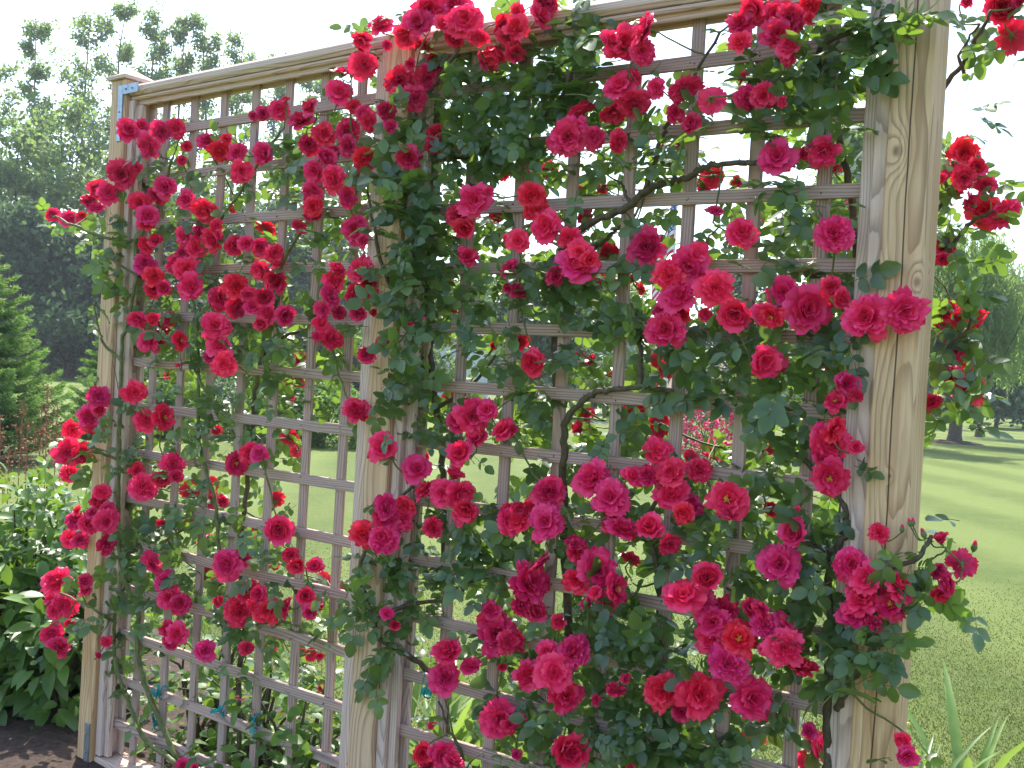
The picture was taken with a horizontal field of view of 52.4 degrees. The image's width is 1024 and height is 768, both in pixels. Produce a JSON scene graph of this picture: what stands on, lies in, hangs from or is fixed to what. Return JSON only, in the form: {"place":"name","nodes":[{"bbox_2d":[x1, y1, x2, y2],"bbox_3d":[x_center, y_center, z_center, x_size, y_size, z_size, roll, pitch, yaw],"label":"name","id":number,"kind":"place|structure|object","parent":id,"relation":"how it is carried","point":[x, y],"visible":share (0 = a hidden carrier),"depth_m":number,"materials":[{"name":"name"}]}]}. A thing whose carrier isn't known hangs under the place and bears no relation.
{"place":"outdoors","nodes":[
{"label":"outdoors","id":0,"kind":"place"},
{"bbox_2d":[0,371,1023,767],"bbox_3d":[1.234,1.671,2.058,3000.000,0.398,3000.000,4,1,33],"label":"lawn","id":1,"kind":"structure","parent":0,"point":[974,491],"depth_m":11.04,"materials":[{"name":"green plant"}]},
{"bbox_2d":[0,55,26,211],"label":"poplar tree","id":2,"kind":"object","parent":1,"relation":"on","point":[4,69],"visible":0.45,"depth_m":62.09,"materials":[{"name":"green plant"}]},
{"bbox_2d":[2,13,66,369],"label":"poplar tree","id":3,"kind":"object","parent":1,"relation":"on","point":[35,72],"visible":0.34,"depth_m":59.60,"materials":[{"name":"green plant"}]},
{"bbox_2d":[0,255,77,457],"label":"spruce tree","id":4,"kind":"object","parent":1,"relation":"on","point":[9,388],"visible":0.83,"depth_m":14.26,"materials":[{"name":"green plant"}]},
{"bbox_2d":[0,195,103,371],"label":"woodland tree","id":5,"kind":"object","parent":1,"relation":"on","point":[15,232],"visible":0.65,"depth_m":48.95,"materials":[{"name":"green plant"}]},
{"bbox_2d":[0,113,104,361],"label":"woodland tree","id":6,"kind":"object","parent":1,"relation":"on","point":[14,138],"visible":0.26,"depth_m":54.64,"materials":[{"name":"green plant"}]},
{"bbox_2d":[0,86,108,376],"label":"woodland tree","id":7,"kind":"object","parent":1,"relation":"on","point":[60,152],"visible":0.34,"depth_m":54.89,"materials":[{"name":"green plant"}]},
{"bbox_2d":[40,10,118,210],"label":"poplar tree","id":8,"kind":"object","parent":1,"relation":"on","point":[85,72],"visible":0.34,"depth_m":61.77,"materials":[{"name":"green plant"}]},
{"bbox_2d":[0,203,179,377],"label":"woodland tree","id":9,"kind":"object","parent":1,"relation":"on","point":[30,288],"visible":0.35,"depth_m":49.83,"materials":[{"name":"green plant"}]},
{"bbox_2d":[57,323,145,441],"bbox_3d":[-6.835,0.006,17.483,1.594,2.167,1.373,3,1,-4],"label":"spruce tree","id":10,"kind":"object","parent":1,"relation":"on","point":[87,372],"visible":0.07,"depth_m":17.22,"materials":[{"name":"green plant"}]},
{"bbox_2d":[23,179,204,378],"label":"woodland tree","id":11,"kind":"object","parent":1,"relation":"on","point":[67,276],"visible":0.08,"depth_m":50.50,"materials":[{"name":"green plant"}]},
{"bbox_2d":[87,0,142,179],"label":"poplar tree","id":12,"kind":"object","parent":1,"relation":"on","point":[125,51],"visible":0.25,"depth_m":63.42,"materials":[{"name":"green plant"}]},
{"bbox_2d":[131,0,178,297],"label":"poplar tree","id":13,"kind":"object","parent":1,"relation":"on","point":[157,51],"visible":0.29,"depth_m":63.68,"materials":[{"name":"green plant"}]},
{"bbox_2d":[0,617,339,767],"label":"flower bed","id":14,"kind":"object","parent":1,"relation":"on","point":[47,744],"visible":0.14,"depth_m":4.15,"materials":[{"name":"brown soil"}]},
{"bbox_2d":[0,415,10,480],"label":"astilbe spike","id":15,"kind":"object","parent":14,"relation":"on","point":[2,446],"visible":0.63,"depth_m":5.93,"materials":[{"name":"brown plant"}]},
{"bbox_2d":[0,443,16,545],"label":"astilbe spike","id":16,"kind":"object","parent":14,"relation":"on","point":[8,451],"visible":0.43,"depth_m":6.61,"materials":[{"name":"brown plant"}]},
{"bbox_2d":[10,398,36,544],"bbox_3d":[-2.878,0.734,6.015,0.291,1.316,0.318,3,1,-33],"label":"astilbe spike","id":17,"kind":"object","parent":14,"relation":"on","point":[20,426],"visible":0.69,"depth_m":5.98,"materials":[{"name":"brown plant"}]},
{"bbox_2d":[10,419,41,554],"bbox_3d":[-2.861,0.797,6.079,0.307,1.191,0.250,3,1,-39],"label":"astilbe spike","id":18,"kind":"object","parent":14,"relation":"on","point":[25,459],"visible":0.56,"depth_m":6.10,"materials":[{"name":"brown plant"}]},
{"bbox_2d":[31,407,52,555],"bbox_3d":[-2.839,0.757,6.182,0.324,1.271,0.275,3,1,-8],"label":"astilbe spike","id":19,"kind":"object","parent":14,"relation":"on","point":[37,434],"visible":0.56,"depth_m":6.20,"materials":[{"name":"brown plant"}]},
{"bbox_2d":[33,383,54,544],"bbox_3d":[-2.831,0.690,6.304,0.313,1.404,0.277,3,1,12],"label":"astilbe spike","id":20,"kind":"object","parent":14,"relation":"on","point":[47,398],"visible":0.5,"depth_m":6.31,"materials":[{"name":"brown plant"}]},
{"bbox_2d":[43,401,64,549],"bbox_3d":[-2.836,0.744,6.407,0.319,1.292,0.326,4,1,33],"label":"astilbe spike","id":21,"kind":"object","parent":14,"relation":"on","point":[56,433],"visible":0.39,"depth_m":6.39,"materials":[{"name":"brown plant"}]},
{"bbox_2d":[46,433,67,566],"bbox_3d":[-2.816,0.842,6.517,0.305,1.096,0.294,4,1,33],"label":"astilbe spike","id":22,"kind":"object","parent":14,"relation":"on","point":[57,472],"visible":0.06,"depth_m":6.52,"materials":[{"name":"brown plant"}]},
{"bbox_2d":[0,530,157,731],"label":"leafy shrub","id":23,"kind":"object","parent":14,"relation":"on","point":[37,699],"visible":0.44,"depth_m":4.33,"materials":[{"name":"green plant"}]},
{"bbox_2d":[0,446,163,709],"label":"leafy shrub","id":24,"kind":"object","parent":14,"relation":"on","point":[16,514],"visible":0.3,"depth_m":4.78,"materials":[{"name":"green plant"}]},
{"bbox_2d":[126,593,282,764],"bbox_3d":[-1.185,1.146,4.126,0.662,0.766,0.689,3,1,-28],"label":"shrub","id":25,"kind":"object","parent":14,"relation":"on","point":[209,700],"visible":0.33,"depth_m":4.02,"materials":[{"name":"green plant"}]},
{"bbox_2d":[158,633,324,767],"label":"shrub","id":26,"kind":"object","parent":14,"relation":"on","point":[267,696],"visible":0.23,"depth_m":3.71,"materials":[{"name":"green plant"}]},
{"bbox_2d":[200,624,343,767],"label":"shrub","id":27,"kind":"object","parent":14,"relation":"on","point":[278,737],"visible":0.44,"depth_m":3.43,"materials":[{"name":"green plant"}]},
{"bbox_2d":[273,712,347,767],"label":"shrub","id":28,"kind":"object","parent":14,"relation":"on","point":[300,760],"visible":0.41,"depth_m":3.25,"materials":[{"name":"green plant"}]},
{"bbox_2d":[282,631,512,766],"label":"daylily","id":29,"kind":"object","parent":14,"relation":"on","point":[416,690],"visible":0.06,"depth_m":4.08,"materials":[{"name":"green plant"}]},
{"bbox_2d":[321,660,581,767],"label":"daylily","id":30,"kind":"object","parent":14,"relation":"on","point":[462,734],"visible":0.07,"depth_m":3.68,"materials":[{"name":"green plant"}]},
{"bbox_2d":[409,673,564,767],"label":"daylily","id":31,"kind":"object","parent":14,"relation":"on","point":[425,712],"visible":0.04,"depth_m":3.93,"materials":[{"name":"green plant"}]},
{"bbox_2d":[602,749,781,767],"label":"daylily","id":32,"kind":"object","parent":14,"relation":"on","point":[777,761],"visible":0.01,"depth_m":3.63,"materials":[{"name":"green plant"}]},
{"bbox_2d":[143,347,212,435],"bbox_3d":[-6.975,0.137,20.103,2.378,1.833,2.399,4,1,33],"label":"spruce tree","id":33,"kind":"object","parent":1,"relation":"on","point":[170,400],"visible":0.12,"depth_m":19.74,"materials":[{"name":"green plant"}]},
{"bbox_2d":[155,8,203,247],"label":"poplar tree","id":34,"kind":"object","parent":1,"relation":"on","point":[181,31],"visible":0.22,"depth_m":64.69,"materials":[{"name":"green plant"}]},
{"bbox_2d":[2,282,361,388],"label":"undergrowth","id":35,"kind":"object","parent":1,"relation":"on","point":[352,383],"depth_m":61.17,"materials":[{"name":"green plant"}]},
{"bbox_2d":[169,6,238,359],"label":"poplar tree","id":36,"kind":"object","parent":1,"relation":"on","point":[207,63],"visible":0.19,"depth_m":65.36,"materials":[{"name":"green plant"}]},
{"bbox_2d":[169,373,262,437],"bbox_3d":[-6.237,0.336,21.421,2.916,1.594,2.120,3,1,16],"label":"garden bush","id":37,"kind":"object","parent":1,"relation":"on","point":[226,384],"visible":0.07,"depth_m":21.05,"materials":[{"name":"green plant"}]},
{"bbox_2d":[200,27,261,213],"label":"poplar tree","id":38,"kind":"object","parent":1,"relation":"on","point":[238,99],"visible":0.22,"depth_m":67.54,"materials":[{"name":"green plant"}]},
{"bbox_2d":[145,181,321,384],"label":"woodland tree","id":39,"kind":"object","parent":1,"relation":"on","point":[223,251],"visible":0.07,"depth_m":52.57,"materials":[{"name":"green plant"}]},
{"bbox_2d":[214,349,329,447],"bbox_3d":[-4.561,0.266,20.099,2.259,1.941,2.111,3,1,4],"label":"garden bush","id":40,"kind":"object","parent":1,"relation":"on","point":[246,427],"visible":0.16,"depth_m":19.63,"materials":[{"name":"green plant"}]},
{"bbox_2d":[242,48,302,211],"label":"poplar tree","id":41,"kind":"object","parent":1,"relation":"on","point":[279,93],"visible":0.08,"depth_m":67.44,"materials":[{"name":"green plant"}]},
{"bbox_2d":[187,193,359,386],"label":"woodland tree","id":42,"kind":"object","parent":1,"relation":"on","point":[241,231],"visible":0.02,"depth_m":54.87,"materials":[{"name":"green plant"}]},
{"bbox_2d":[273,79,327,243],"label":"poplar tree","id":43,"kind":"object","parent":1,"relation":"on","point":[315,85],"visible":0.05,"depth_m":67.61,"materials":[{"name":"green plant"}]},
{"bbox_2d":[258,380,358,447],"bbox_3d":[-3.708,0.480,20.284,2.360,1.528,2.163,3,1,9],"label":"evergreen shrub","id":44,"kind":"object","parent":1,"relation":"on","point":[324,397],"visible":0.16,"depth_m":19.79,"materials":[{"name":"plant"}]},
{"bbox_2d":[296,93,374,313],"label":"woodland tree","id":45,"kind":"object","parent":1,"relation":"on","point":[342,165],"visible":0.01,"depth_m":65.30,"materials":[{"name":"green plant"}]},
{"bbox_2d":[260,220,435,386],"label":"woodland tree","id":46,"kind":"object","parent":1,"relation":"on","point":[305,255],"visible":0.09,"depth_m":55.78,"materials":[{"name":"green plant"}]},
{"bbox_2d":[354,305,474,380],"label":"garden tree","id":47,"kind":"object","parent":1,"relation":"on","point":[442,365],"visible":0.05,"depth_m":43.58,"materials":[{"name":"green plant"}]},
{"bbox_2d":[433,320,489,398],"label":"white house","id":48,"kind":"structure","parent":1,"relation":"on","point":[482,379],"depth_m":57.98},
{"bbox_2d":[452,274,500,382],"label":"garden tree","id":49,"kind":"object","parent":1,"relation":"on","point":[457,283],"visible":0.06,"depth_m":61.16,"materials":[{"name":"green plant"}]},
{"bbox_2d":[77,0,950,767],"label":"garden trellis","id":50,"kind":"object","parent":1,"relation":"on","point":[897,190],"visible":0.55,"depth_m":2.99,"materials":[{"name":"brown wood"}]},
{"bbox_2d":[25,117,226,767],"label":"climbing rose","id":51,"kind":"object","parent":50,"relation":"attached to","point":[149,329],"visible":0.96,"depth_m":3.75,"materials":[{"name":"pink plant"}]},
{"bbox_2d":[151,713,159,730],"bbox_3d":[-1.277,1.222,3.769,0.038,0.072,0.053,4,1,33],"label":"plant tie","id":52,"kind":"object","parent":50,"relation":"attached to","point":[154,721],"visible":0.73,"depth_m":3.75,"materials":[{"name":"teal plastic"}]},
{"bbox_2d":[151,684,169,699],"bbox_3d":[-1.271,1.111,3.766,0.051,0.071,0.054,4,1,33],"label":"plant tie","id":53,"kind":"object","parent":50,"relation":"attached to","point":[157,693],"visible":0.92,"depth_m":3.74,"materials":[{"name":"teal plastic"}]},
{"bbox_2d":[210,701,231,719],"bbox_3d":[-0.985,1.114,3.554,0.078,0.064,0.053,4,1,33],"label":"plant tie","id":54,"kind":"object","parent":50,"relation":"attached to","point":[220,708],"visible":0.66,"depth_m":3.54,"materials":[{"name":"teal plastic"}]},
{"bbox_2d":[249,713,262,741],"bbox_3d":[-0.843,1.137,3.448,0.038,0.090,0.053,4,1,33],"label":"plant tie","id":55,"kind":"object","parent":50,"relation":"attached to","point":[252,720],"visible":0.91,"depth_m":3.43,"materials":[{"name":"teal plastic"}]},
{"bbox_2d":[182,17,376,765],"bbox_3d":[-0.790,0.084,3.576,1.444,2.614,0.569,4,1,41],"label":"climbing rose","id":56,"kind":"object","parent":50,"relation":"attached to","point":[249,604],"visible":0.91,"depth_m":3.38,"materials":[{"name":"red plant"}]},
{"bbox_2d":[420,670,431,698],"bbox_3d":[-0.247,0.871,3.025,0.039,0.099,0.062,3,1,5],"label":"plant tie","id":57,"kind":"object","parent":50,"relation":"attached to","point":[424,691],"visible":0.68,"depth_m":3.02,"materials":[{"name":"teal plastic"}]},
{"bbox_2d":[333,0,604,767],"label":"climbing rose","id":58,"kind":"object","parent":50,"relation":"attached to","point":[505,724],"visible":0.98,"depth_m":2.89,"materials":[{"name":"red plant"}]},
{"bbox_2d":[534,0,792,767],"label":"climbing rose","id":59,"kind":"object","parent":50,"relation":"attached to","point":[719,634],"visible":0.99,"depth_m":2.58,"materials":[{"name":"pink plant"}]},
{"bbox_2d":[722,0,1023,767],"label":"climbing rose","id":60,"kind":"object","parent":50,"relation":"attached to","point":[803,309],"visible":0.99,"depth_m":2.36,"materials":[{"name":"green plant"}]},
{"bbox_2d":[472,246,627,389],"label":"garden tree","id":61,"kind":"object","parent":1,"relation":"on","point":[542,344],"visible":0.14,"depth_m":41.17,"materials":[{"name":"green plant"}]},
{"bbox_2d":[571,274,650,408],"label":"garden tree","id":62,"kind":"object","parent":1,"relation":"on","point":[629,353],"visible":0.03,"depth_m":49.06,"materials":[{"name":"green plant"}]},
{"bbox_2d":[665,206,677,387],"bbox_3d":[3.643,-1.397,23.985,0.097,5.917,0.100,4,1,33],"label":"flagpole","id":63,"kind":"object","parent":1,"relation":"on","point":[675,230],"depth_m":23.94,"materials":[{"name":"metal"}]},
{"bbox_2d":[651,206,675,307],"bbox_3d":[3.487,-2.907,23.959,0.442,2.559,0.161,3,1,4],"label":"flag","id":64,"kind":"object","parent":63,"relation":"attached to","point":[655,293],"visible":0.29,"depth_m":23.96,"materials":[{"name":"white fabric"}]},
{"bbox_2d":[663,364,733,415],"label":"brown barn","id":65,"kind":"structure","parent":1,"relation":"on","point":[686,391],"depth_m":52.02,"materials":[{"name":"beige"}]},
{"bbox_2d":[666,410,755,453],"bbox_3d":[4.525,0.984,23.955,2.351,1.379,2.074,3,1,12],"label":"flowering shrub","id":66,"kind":"object","parent":1,"relation":"on","point":[706,421],"visible":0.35,"depth_m":23.37,"materials":[{"name":"pink plant"}]},
{"bbox_2d":[686,715,758,766],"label":"daylily","id":67,"kind":"object","parent":1,"relation":"on","point":[755,755],"visible":0.04,"depth_m":3.79,"materials":[{"name":"green plant"}]},
{"bbox_2d":[689,254,786,400],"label":"garden tree","id":68,"kind":"object","parent":1,"relation":"on","point":[737,284],"visible":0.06,"depth_m":51.47,"materials":[{"name":"green plant"}]},
{"bbox_2d":[489,346,1023,418],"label":"hedgerow","id":69,"kind":"object","parent":1,"relation":"on","point":[550,385],"visible":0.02,"depth_m":96.39,"materials":[{"name":"green plant"}]},
{"bbox_2d":[756,99,944,401],"bbox_3d":[10.601,-3.690,33.881,5.633,11.297,6.368,3,1,3],"label":"garden tree","id":70,"kind":"object","parent":1,"relation":"on","point":[856,142],"visible":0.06,"depth_m":33.05,"materials":[{"name":"green plant"}]},
{"bbox_2d":[927,374,952,416],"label":"lawn tree","id":71,"kind":"object","parent":1,"relation":"on","point":[948,398],"visible":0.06,"depth_m":78.92,"materials":[{"name":"green plant"}]},
{"bbox_2d":[907,722,1002,767],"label":"daylily","id":72,"kind":"object","parent":1,"relation":"on","point":[958,759],"visible":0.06,"depth_m":3.86,"materials":[{"name":"green plant"}]},
{"bbox_2d":[932,439,984,445],"bbox_3d":[15.697,2.066,36.739,2.033,0.110,1.878,3,1,7],"label":"mulch ring","id":73,"kind":"object","parent":1,"relation":"on","point":[941,441],"visible":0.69,"depth_m":36.19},
{"bbox_2d":[907,661,1023,767],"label":"daylily","id":74,"kind":"object","parent":1,"relation":"on","point":[955,736],"visible":0.62,"depth_m":4.09,"materials":[{"name":"green plant"}]},
{"bbox_2d":[928,227,1023,441],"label":"weeping willow","id":75,"kind":"object","parent":1,"relation":"on","point":[998,331],"visible":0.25,"depth_m":35.43,"materials":[{"name":"green plant"}]},
{"bbox_2d":[974,240,1023,436],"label":"weeping willow","id":76,"kind":"object","parent":1,"relation":"on","point":[976,434],"visible":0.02,"depth_m":45.43,"materials":[{"name":"green plant"}]},
{"bbox_2d":[985,360,1023,428],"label":"lawn tree","id":77,"kind":"object","parent":1,"relation":"on","point":[1014,411],"visible":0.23,"depth_m":60.09,"materials":[{"name":"green plant"}]},
{"bbox_2d":[0,0,1023,370],"label":"sky","id":78,"kind":"structure","parent":0,"point":[290,26],"materials":[{"name":"white"}]}
]}

